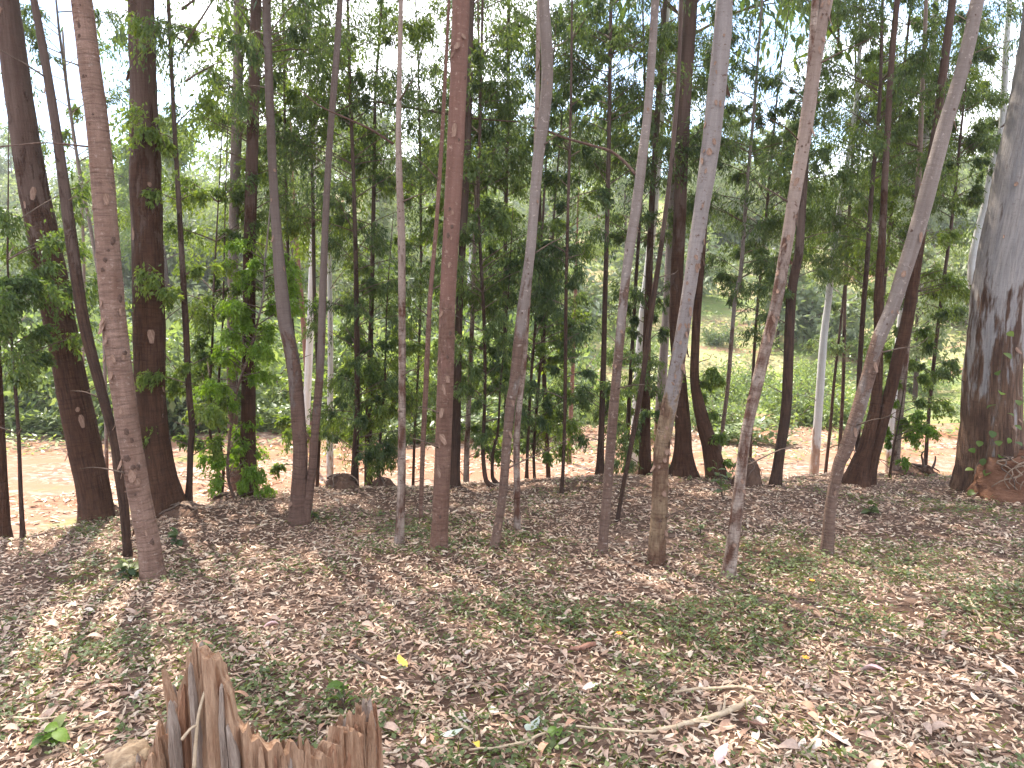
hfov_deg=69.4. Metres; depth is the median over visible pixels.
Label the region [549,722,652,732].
fallen stick
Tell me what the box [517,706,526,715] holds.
fallen leaf
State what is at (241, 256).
bush
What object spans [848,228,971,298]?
bush
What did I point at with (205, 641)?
fallen leaf
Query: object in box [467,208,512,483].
gum tree
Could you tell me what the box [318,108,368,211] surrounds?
hillside tree
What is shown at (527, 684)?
fallen leaf
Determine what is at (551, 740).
plant
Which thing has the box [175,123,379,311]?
hillside tree
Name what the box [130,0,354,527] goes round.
gum tree
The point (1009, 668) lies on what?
fallen leaf
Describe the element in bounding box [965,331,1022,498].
climbing vine
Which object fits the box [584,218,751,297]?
bush
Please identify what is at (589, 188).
hillside tree
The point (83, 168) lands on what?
hillside tree
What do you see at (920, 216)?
gum tree
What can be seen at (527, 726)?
fallen leaf
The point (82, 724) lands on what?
fallen stick
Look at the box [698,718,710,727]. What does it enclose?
fallen leaf
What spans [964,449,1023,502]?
earth mound
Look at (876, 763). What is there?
fallen leaf
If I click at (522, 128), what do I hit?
hillside tree
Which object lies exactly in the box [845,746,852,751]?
fallen leaf
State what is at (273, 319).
bush
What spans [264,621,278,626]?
fallen leaf
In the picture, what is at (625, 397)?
bush
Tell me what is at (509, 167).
hillside tree
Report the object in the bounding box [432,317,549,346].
bush
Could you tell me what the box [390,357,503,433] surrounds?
bush
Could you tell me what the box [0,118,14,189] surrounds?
hillside tree
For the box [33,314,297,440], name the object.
bush
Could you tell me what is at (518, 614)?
ground herbs
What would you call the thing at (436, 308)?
bush
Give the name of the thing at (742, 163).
bush
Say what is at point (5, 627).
fallen leaf
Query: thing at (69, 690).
fallen leaf
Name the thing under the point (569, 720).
fallen leaf
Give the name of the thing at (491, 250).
gum tree
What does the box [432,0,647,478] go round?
gum tree
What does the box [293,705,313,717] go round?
fallen leaf
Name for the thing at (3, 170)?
hillside tree
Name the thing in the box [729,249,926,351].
bush
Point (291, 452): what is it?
clearing weeds
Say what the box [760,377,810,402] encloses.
bush
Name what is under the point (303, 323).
gum tree
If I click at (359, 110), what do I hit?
hillside tree
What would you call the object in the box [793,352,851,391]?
bush
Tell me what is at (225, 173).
bush
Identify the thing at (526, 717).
fallen leaf
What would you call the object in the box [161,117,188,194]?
hillside tree
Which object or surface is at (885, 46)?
gum tree
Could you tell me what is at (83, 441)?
gum tree
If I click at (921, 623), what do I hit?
fallen leaf
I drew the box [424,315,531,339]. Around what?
bush
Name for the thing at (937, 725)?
fallen leaf
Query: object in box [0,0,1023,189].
sky
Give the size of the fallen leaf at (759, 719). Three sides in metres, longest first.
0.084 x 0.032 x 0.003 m
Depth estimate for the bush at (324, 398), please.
18.45 m
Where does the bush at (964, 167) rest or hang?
on the hillside
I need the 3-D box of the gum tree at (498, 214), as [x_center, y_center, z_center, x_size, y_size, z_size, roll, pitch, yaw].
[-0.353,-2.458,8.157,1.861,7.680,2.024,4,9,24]
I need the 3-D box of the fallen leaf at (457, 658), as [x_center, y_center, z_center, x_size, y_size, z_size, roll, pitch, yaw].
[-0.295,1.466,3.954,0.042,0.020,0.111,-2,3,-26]
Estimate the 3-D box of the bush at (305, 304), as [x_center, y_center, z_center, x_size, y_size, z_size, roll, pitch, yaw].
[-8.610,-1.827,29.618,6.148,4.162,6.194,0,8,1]
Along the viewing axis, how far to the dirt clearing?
15.18 m
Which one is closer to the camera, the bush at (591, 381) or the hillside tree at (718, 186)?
the bush at (591, 381)
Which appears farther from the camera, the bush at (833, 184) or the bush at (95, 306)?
the bush at (833, 184)
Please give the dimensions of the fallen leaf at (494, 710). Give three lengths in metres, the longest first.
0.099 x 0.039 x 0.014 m
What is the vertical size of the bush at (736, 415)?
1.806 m
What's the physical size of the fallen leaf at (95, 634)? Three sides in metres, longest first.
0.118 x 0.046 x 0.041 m
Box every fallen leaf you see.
[1,723,19,731]
[3,625,9,633]
[40,705,58,717]
[44,619,58,627]
[59,703,80,712]
[60,647,71,659]
[64,687,79,697]
[67,654,81,666]
[82,697,102,708]
[83,632,104,640]
[92,711,108,719]
[93,683,112,689]
[98,683,120,690]
[119,691,131,695]
[125,608,135,613]
[133,688,142,700]
[197,640,211,645]
[234,645,248,652]
[235,690,250,700]
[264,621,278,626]
[270,615,280,621]
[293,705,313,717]
[312,660,321,664]
[315,627,326,635]
[349,637,362,644]
[359,620,373,627]
[364,629,376,634]
[377,708,387,722]
[383,722,399,732]
[397,654,407,666]
[410,759,429,767]
[418,643,433,651]
[429,733,438,744]
[431,745,445,756]
[441,728,462,736]
[451,655,460,663]
[458,713,465,721]
[472,741,479,746]
[487,683,508,691]
[487,704,498,712]
[512,715,530,723]
[516,681,528,692]
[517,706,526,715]
[524,716,539,729]
[538,742,547,761]
[540,645,551,649]
[552,663,565,669]
[560,649,566,658]
[564,717,575,726]
[575,671,586,680]
[580,682,598,691]
[601,746,608,758]
[650,613,665,623]
[660,708,667,719]
[664,744,688,756]
[697,649,707,656]
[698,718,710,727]
[703,679,708,686]
[712,742,727,764]
[719,719,729,732]
[733,649,745,655]
[739,727,752,738]
[751,732,759,741]
[752,716,767,722]
[762,667,769,676]
[777,738,799,748]
[798,738,805,749]
[799,700,815,712]
[803,711,820,724]
[812,738,821,752]
[819,736,828,747]
[820,726,850,745]
[832,678,847,689]
[838,678,852,689]
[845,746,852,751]
[857,730,876,739]
[860,664,884,669]
[866,759,884,767]
[911,763,922,767]
[916,619,923,627]
[919,721,931,735]
[923,714,936,721]
[926,613,940,618]
[928,721,951,732]
[941,630,958,642]
[970,692,982,703]
[992,632,1001,643]
[1003,665,1017,676]
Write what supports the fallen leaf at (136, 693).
on the forest floor
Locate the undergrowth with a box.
[4,243,1023,445]
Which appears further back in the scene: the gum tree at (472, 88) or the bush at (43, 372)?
the bush at (43, 372)
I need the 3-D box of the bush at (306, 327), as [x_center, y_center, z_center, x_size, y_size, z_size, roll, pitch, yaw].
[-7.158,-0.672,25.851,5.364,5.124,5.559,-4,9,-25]
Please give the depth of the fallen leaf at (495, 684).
3.66 m
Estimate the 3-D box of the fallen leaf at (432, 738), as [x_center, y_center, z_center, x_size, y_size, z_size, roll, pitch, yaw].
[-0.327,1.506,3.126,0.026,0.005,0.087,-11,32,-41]
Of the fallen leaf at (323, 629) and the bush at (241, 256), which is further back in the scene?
the bush at (241, 256)
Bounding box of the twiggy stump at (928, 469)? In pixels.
[921,451,935,475]
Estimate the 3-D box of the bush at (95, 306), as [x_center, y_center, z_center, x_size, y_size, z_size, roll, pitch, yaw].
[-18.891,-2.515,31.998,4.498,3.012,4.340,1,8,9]
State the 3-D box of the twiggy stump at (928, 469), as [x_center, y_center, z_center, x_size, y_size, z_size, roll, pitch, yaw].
[5.118,1.020,9.134,0.186,0.394,0.166,7,10,39]
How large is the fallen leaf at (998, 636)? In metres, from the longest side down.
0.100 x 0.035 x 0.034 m
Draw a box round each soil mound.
[325,473,358,490]
[369,476,395,487]
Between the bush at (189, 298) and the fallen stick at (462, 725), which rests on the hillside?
the bush at (189, 298)
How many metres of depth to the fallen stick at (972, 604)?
4.51 m
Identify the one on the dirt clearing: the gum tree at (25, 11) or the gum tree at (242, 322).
the gum tree at (25, 11)
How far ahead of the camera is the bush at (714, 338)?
31.89 m
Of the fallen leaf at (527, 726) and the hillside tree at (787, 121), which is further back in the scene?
the hillside tree at (787, 121)
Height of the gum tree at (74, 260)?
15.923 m
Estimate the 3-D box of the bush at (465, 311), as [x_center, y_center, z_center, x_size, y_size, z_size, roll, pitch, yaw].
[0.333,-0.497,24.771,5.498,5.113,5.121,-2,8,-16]
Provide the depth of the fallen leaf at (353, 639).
4.05 m
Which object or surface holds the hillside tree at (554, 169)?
on the hillside
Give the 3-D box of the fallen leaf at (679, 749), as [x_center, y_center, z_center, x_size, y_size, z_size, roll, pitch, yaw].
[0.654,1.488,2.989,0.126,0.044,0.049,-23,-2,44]
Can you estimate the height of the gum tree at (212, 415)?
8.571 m
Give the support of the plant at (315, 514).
on the forest floor
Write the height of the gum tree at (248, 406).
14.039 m
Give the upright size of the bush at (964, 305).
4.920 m
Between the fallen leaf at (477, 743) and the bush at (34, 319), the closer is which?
the fallen leaf at (477, 743)
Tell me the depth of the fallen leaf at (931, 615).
4.46 m
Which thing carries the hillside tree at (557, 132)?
on the hillside
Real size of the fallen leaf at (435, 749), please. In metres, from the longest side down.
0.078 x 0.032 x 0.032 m
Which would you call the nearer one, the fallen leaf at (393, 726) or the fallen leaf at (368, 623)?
the fallen leaf at (393, 726)
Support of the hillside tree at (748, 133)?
on the hillside
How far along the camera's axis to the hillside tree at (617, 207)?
41.51 m
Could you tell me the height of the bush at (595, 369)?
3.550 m
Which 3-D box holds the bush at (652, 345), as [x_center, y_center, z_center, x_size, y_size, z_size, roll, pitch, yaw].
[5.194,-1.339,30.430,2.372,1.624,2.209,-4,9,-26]
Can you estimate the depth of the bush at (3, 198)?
58.32 m
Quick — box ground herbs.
[0,472,1023,767]
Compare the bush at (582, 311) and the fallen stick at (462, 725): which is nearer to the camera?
the fallen stick at (462, 725)
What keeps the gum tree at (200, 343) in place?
on the forest floor
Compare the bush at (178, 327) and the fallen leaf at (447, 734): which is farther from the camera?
the bush at (178, 327)
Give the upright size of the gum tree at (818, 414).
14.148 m
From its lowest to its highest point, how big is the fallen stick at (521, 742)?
0.034 m
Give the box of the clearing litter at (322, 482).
[7,424,956,524]
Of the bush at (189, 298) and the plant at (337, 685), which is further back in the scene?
the bush at (189, 298)
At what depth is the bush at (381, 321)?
32.16 m
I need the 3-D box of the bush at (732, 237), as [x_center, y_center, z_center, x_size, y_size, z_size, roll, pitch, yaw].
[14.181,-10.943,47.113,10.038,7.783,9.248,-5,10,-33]
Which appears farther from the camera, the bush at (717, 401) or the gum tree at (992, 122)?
the bush at (717, 401)
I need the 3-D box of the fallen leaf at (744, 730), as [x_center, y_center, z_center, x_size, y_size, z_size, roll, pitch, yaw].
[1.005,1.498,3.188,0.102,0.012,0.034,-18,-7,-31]
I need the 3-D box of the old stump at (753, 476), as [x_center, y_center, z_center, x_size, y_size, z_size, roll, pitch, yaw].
[2.727,1.049,8.583,0.361,0.413,0.360,0,8,0]
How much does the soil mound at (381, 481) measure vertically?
0.217 m
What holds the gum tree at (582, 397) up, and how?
on the forest floor
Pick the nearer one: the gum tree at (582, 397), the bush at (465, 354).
the gum tree at (582, 397)
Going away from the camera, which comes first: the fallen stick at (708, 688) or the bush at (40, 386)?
the fallen stick at (708, 688)
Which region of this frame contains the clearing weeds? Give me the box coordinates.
[5,414,959,465]
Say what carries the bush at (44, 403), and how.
on the hillside
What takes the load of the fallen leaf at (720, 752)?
on the forest floor
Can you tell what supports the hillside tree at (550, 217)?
on the hillside
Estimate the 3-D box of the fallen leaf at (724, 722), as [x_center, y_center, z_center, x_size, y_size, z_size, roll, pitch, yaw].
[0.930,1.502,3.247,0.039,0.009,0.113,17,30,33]
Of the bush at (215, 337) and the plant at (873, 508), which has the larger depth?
the bush at (215, 337)
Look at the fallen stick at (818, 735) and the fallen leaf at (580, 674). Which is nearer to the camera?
the fallen stick at (818, 735)
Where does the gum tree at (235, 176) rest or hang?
on the dirt clearing
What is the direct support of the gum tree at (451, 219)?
on the forest floor
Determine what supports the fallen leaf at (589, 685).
on the forest floor
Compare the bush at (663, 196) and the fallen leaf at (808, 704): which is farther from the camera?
the bush at (663, 196)
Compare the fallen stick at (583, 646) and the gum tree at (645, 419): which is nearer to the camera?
the fallen stick at (583, 646)
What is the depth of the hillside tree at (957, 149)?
58.69 m
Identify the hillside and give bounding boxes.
[16,190,1023,427]
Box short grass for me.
[0,473,1023,767]
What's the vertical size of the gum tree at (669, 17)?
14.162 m
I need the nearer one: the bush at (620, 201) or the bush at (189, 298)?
the bush at (189, 298)
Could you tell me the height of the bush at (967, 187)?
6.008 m
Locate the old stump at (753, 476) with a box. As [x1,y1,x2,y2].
[731,457,761,486]
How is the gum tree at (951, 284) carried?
on the forest floor
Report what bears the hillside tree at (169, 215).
on the hillside
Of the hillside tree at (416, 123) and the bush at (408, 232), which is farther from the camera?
the hillside tree at (416, 123)
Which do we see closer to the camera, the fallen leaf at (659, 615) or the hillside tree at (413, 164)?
the fallen leaf at (659, 615)
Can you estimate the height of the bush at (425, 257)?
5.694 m
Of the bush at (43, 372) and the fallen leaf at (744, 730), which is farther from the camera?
the bush at (43, 372)
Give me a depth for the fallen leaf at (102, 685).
3.51 m
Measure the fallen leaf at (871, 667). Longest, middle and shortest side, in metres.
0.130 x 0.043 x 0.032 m
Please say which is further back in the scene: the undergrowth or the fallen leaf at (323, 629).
the undergrowth
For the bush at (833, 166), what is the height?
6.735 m
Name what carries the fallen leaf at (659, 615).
on the forest floor
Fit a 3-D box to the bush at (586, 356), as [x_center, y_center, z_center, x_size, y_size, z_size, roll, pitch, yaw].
[0.617,0.024,21.037,5.247,4.340,5.208,-1,8,-5]
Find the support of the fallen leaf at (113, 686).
on the forest floor
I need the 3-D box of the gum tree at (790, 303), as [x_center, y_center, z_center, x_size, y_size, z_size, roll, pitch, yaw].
[3.233,-5.978,7.788,5.973,14.651,6.257,-7,10,-39]
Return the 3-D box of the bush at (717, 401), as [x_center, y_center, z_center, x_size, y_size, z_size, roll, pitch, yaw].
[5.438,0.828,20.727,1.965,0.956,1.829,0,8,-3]
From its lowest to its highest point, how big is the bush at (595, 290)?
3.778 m
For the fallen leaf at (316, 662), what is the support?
on the forest floor
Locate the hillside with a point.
(719, 306)
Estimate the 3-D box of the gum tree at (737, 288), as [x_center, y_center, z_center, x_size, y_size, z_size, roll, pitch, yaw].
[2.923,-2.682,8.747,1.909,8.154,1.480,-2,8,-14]
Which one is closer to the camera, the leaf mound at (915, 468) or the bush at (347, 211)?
the leaf mound at (915, 468)
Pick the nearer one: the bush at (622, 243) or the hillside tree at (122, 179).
the hillside tree at (122, 179)
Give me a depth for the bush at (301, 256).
40.48 m
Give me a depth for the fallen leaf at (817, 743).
3.04 m
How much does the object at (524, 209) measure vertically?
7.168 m
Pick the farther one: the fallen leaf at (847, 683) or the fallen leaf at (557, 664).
the fallen leaf at (557, 664)
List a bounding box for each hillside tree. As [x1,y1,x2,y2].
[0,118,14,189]
[0,142,48,200]
[0,189,98,324]
[0,235,73,341]
[50,155,128,231]
[73,120,209,314]
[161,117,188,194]
[162,172,223,240]
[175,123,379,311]
[184,104,308,236]
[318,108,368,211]
[322,101,391,151]
[337,115,391,210]
[347,185,397,277]
[360,112,417,225]
[402,102,448,158]
[404,180,511,244]
[409,150,437,218]
[417,138,473,192]
[423,186,523,331]
[477,111,520,194]
[489,143,531,199]
[500,113,533,168]
[508,175,622,267]
[543,113,578,170]
[543,141,586,191]
[556,118,611,199]
[565,115,664,201]
[579,142,665,239]
[579,154,618,217]
[659,156,747,252]
[661,135,731,179]
[665,123,703,183]
[723,108,754,164]
[732,118,818,256]
[760,229,811,343]
[852,119,913,228]
[863,236,969,405]
[896,158,955,232]
[929,117,969,167]
[959,119,997,184]
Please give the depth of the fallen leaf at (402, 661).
3.84 m
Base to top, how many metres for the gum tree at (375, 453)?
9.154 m
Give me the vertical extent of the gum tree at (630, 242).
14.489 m
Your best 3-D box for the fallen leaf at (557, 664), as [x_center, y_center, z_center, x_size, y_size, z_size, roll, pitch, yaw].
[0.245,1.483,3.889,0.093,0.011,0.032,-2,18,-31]
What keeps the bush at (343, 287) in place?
on the hillside
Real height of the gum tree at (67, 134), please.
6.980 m
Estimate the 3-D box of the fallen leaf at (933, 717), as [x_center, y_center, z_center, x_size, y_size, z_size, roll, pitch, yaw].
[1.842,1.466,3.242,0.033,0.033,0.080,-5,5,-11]
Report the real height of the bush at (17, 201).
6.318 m
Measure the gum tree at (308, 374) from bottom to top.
9.160 m
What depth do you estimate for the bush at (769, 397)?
20.38 m
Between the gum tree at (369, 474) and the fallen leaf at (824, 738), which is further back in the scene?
the gum tree at (369, 474)
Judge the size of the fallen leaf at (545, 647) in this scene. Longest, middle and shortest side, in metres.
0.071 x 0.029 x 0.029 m
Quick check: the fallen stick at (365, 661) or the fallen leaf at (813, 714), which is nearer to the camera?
the fallen leaf at (813, 714)
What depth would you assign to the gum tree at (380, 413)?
8.84 m
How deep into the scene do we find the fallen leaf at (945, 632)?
4.15 m
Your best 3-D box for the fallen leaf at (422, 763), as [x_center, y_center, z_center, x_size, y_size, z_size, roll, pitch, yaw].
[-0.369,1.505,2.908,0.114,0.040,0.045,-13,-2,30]
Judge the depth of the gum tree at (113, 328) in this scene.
4.95 m
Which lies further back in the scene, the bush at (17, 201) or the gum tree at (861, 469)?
the bush at (17, 201)
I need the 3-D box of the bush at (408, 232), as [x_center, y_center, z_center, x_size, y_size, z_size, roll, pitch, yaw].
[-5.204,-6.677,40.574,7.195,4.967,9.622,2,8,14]
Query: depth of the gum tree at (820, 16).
4.94 m
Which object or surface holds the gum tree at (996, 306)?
on the forest floor
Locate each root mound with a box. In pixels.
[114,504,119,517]
[159,501,204,518]
[207,491,237,503]
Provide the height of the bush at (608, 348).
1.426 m
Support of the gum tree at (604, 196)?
on the forest floor
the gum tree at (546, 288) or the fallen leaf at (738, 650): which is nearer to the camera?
the fallen leaf at (738, 650)
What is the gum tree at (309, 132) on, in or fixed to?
on the dirt clearing
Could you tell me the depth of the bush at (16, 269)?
34.40 m
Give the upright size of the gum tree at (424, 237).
7.152 m
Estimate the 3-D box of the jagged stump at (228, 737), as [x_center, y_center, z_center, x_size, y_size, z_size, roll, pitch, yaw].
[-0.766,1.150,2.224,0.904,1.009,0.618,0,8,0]
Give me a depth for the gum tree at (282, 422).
8.93 m
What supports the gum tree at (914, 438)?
on the forest floor
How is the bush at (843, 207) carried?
on the hillside
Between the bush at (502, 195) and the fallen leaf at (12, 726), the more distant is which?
the bush at (502, 195)
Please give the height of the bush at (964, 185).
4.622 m
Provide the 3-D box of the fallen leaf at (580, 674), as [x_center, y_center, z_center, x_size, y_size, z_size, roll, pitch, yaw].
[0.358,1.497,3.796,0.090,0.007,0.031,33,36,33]
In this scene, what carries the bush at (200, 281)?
on the hillside
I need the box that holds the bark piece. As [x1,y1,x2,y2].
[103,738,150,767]
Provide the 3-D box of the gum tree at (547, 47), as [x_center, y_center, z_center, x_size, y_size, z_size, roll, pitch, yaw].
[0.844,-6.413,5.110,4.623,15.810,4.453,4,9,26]
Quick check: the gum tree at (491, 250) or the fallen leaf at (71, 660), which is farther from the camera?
the gum tree at (491, 250)
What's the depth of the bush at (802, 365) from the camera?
28.59 m
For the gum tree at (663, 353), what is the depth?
10.72 m
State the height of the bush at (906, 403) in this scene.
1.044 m
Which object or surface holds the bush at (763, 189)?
on the hillside
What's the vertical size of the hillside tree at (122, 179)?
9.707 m
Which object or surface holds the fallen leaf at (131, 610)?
on the forest floor
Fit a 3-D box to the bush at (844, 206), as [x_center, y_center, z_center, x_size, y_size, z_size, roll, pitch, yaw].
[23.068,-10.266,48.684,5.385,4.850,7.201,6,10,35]
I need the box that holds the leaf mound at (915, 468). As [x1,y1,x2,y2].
[885,463,939,476]
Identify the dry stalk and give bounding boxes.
[181,691,203,767]
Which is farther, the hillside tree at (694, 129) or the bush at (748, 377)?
the hillside tree at (694, 129)
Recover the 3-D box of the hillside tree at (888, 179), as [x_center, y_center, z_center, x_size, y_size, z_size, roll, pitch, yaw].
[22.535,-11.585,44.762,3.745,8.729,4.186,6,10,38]
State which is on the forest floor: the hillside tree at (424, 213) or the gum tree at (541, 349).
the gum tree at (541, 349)
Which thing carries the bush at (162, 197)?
on the hillside
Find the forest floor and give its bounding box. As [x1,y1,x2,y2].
[0,473,1023,767]
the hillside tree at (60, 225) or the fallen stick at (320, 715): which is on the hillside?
the hillside tree at (60, 225)
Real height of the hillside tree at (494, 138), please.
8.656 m
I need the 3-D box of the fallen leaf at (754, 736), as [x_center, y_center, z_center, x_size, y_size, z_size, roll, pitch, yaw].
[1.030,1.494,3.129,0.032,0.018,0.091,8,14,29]
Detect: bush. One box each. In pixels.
[0,169,49,197]
[0,173,21,216]
[0,194,24,241]
[0,241,95,275]
[0,261,21,289]
[1,262,96,285]
[1,300,102,432]
[1,310,97,367]
[1,326,85,429]
[2,352,54,423]
[3,378,59,430]
[7,321,214,425]
[9,301,99,340]
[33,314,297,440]
[46,156,122,193]
[48,172,76,196]
[51,179,124,243]
[53,334,199,409]
[67,205,214,295]
[67,206,218,291]
[73,274,131,320]
[73,301,131,332]
[85,300,335,436]
[85,336,279,411]
[87,364,204,434]
[90,358,240,433]
[116,176,176,216]
[120,237,221,291]
[127,320,192,346]
[165,202,282,236]
[165,260,275,333]
[166,219,242,293]
[169,162,228,205]
[169,228,317,299]
[178,293,306,363]
[206,219,342,283]
[206,238,318,284]
[209,164,296,195]
[214,325,301,378]
[215,333,353,428]
[223,350,302,429]
[256,289,373,338]
[256,291,379,359]
[274,352,436,436]
[277,307,494,416]
[304,258,397,307]
[308,197,396,247]
[316,236,375,280]
[324,320,488,416]
[346,219,441,283]
[350,224,518,304]
[360,280,438,335]
[362,328,494,378]
[374,224,618,325]
[374,298,530,339]
[383,190,427,227]
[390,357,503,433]
[392,185,551,232]
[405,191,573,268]
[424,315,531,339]
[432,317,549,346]
[433,289,561,336]
[433,371,596,442]
[462,296,582,360]
[462,321,632,426]
[475,290,611,351]
[479,316,597,384]
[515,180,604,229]
[526,331,606,407]
[568,261,663,329]
[568,359,599,397]
[575,212,657,258]
[583,384,652,423]
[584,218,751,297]
[585,174,647,215]
[590,377,655,405]
[599,342,628,365]
[607,333,659,359]
[624,339,658,359]
[643,181,665,197]
[658,222,736,244]
[685,167,806,247]
[687,358,750,406]
[689,353,782,401]
[689,391,762,432]
[689,397,734,418]
[700,323,742,348]
[716,166,832,225]
[721,145,771,178]
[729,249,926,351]
[746,367,854,428]
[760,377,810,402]
[777,376,869,430]
[780,360,827,375]
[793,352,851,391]
[810,180,902,231]
[815,166,857,201]
[816,164,957,192]
[823,197,902,235]
[826,205,900,261]
[841,330,894,365]
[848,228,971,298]
[857,345,945,377]
[883,359,955,396]
[893,182,984,246]
[894,204,910,234]
[904,394,915,409]
[918,260,968,334]
[939,395,1023,422]
[947,147,989,192]
[950,169,986,198]
[951,168,978,191]
[959,185,970,219]
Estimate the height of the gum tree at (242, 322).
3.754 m
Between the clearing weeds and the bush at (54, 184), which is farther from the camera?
the bush at (54, 184)
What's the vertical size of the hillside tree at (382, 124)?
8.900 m
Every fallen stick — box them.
[9,716,56,720]
[67,719,107,730]
[306,714,343,718]
[349,653,380,669]
[451,711,477,737]
[469,725,567,750]
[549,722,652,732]
[570,641,595,650]
[645,694,754,733]
[674,678,764,693]
[739,718,771,725]
[805,730,821,749]
[858,645,930,658]
[967,597,982,621]
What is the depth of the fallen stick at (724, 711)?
3.29 m
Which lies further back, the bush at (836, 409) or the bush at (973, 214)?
the bush at (973, 214)
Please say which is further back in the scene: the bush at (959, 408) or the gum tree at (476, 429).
the bush at (959, 408)
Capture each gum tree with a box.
[0,0,114,524]
[0,0,132,556]
[0,0,158,474]
[0,0,167,580]
[0,100,134,539]
[0,346,13,538]
[29,30,130,522]
[60,0,347,500]
[102,0,410,498]
[126,0,190,517]
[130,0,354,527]
[161,79,279,492]
[170,0,394,480]
[192,0,383,490]
[192,207,318,500]
[210,0,410,487]
[252,0,450,485]
[257,0,480,485]
[259,9,392,456]
[280,13,410,480]
[289,66,317,448]
[300,0,428,544]
[329,213,423,477]
[336,0,539,486]
[360,2,498,485]
[403,0,562,486]
[405,0,608,411]
[410,0,469,551]
[412,0,566,481]
[416,0,458,518]
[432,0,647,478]
[437,12,615,480]
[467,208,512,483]
[479,50,612,479]
[489,0,575,548]
[510,0,568,530]
[511,0,731,475]
[512,165,627,463]
[516,0,618,495]
[524,0,840,474]
[532,0,658,554]
[534,0,796,476]
[557,1,708,474]
[595,0,764,478]
[615,0,682,521]
[647,0,733,565]
[653,1,683,447]
[672,0,824,452]
[682,108,733,479]
[689,10,846,457]
[720,0,872,578]
[737,63,885,486]
[755,0,941,475]
[761,0,974,449]
[780,11,952,450]
[799,146,852,473]
[803,0,1021,309]
[819,0,984,555]
[820,0,1005,470]
[833,0,1011,471]
[841,0,955,487]
[862,0,1023,464]
[878,374,941,477]
[927,0,1016,290]
[949,4,1023,492]
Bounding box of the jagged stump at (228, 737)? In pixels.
[135,640,383,767]
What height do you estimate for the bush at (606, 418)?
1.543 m
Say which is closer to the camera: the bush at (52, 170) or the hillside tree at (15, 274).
the hillside tree at (15, 274)
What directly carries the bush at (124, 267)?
on the hillside
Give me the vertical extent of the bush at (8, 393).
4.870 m
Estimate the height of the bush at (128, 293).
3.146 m
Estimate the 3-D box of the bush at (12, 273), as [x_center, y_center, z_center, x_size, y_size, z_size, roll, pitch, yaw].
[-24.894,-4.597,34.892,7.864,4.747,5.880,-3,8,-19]
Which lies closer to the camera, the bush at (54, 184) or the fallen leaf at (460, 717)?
the fallen leaf at (460, 717)
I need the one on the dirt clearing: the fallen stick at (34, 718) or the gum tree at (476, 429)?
the gum tree at (476, 429)
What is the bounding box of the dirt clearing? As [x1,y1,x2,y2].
[6,423,959,537]
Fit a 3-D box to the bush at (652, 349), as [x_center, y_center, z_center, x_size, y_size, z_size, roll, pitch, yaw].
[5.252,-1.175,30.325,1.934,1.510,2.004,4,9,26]
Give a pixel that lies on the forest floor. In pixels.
(696, 551)
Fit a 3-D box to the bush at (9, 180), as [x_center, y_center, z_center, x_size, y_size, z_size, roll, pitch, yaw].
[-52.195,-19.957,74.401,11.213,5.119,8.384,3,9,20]
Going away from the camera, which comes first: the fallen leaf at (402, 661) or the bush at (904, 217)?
the fallen leaf at (402, 661)
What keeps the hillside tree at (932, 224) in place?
on the hillside
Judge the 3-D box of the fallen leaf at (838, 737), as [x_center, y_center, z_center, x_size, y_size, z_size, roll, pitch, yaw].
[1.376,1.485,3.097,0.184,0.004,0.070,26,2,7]
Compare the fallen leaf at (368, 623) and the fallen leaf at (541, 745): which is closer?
the fallen leaf at (541, 745)
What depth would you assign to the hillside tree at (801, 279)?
31.50 m
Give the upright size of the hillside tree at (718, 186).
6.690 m
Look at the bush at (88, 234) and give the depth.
47.94 m
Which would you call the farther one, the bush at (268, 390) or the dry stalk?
the bush at (268, 390)
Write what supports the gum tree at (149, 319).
on the forest floor
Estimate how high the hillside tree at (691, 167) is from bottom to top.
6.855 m
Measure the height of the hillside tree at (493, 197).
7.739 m
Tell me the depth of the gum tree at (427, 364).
6.75 m
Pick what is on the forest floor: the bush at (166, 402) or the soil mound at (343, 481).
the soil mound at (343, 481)
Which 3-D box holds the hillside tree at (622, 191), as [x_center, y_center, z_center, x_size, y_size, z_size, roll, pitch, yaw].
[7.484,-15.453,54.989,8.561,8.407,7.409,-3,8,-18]
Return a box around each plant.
[28,712,70,749]
[110,557,138,578]
[167,527,183,546]
[311,503,318,518]
[326,677,354,709]
[534,726,565,751]
[692,524,704,534]
[707,460,735,499]
[861,500,879,514]
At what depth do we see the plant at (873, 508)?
7.20 m
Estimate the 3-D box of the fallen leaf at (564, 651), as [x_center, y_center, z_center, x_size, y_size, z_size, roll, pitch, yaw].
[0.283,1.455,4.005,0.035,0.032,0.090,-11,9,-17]
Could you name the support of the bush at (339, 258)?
on the hillside
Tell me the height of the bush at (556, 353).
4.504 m
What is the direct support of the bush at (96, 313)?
on the hillside
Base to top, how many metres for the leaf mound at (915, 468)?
0.228 m
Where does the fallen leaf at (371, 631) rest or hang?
on the forest floor

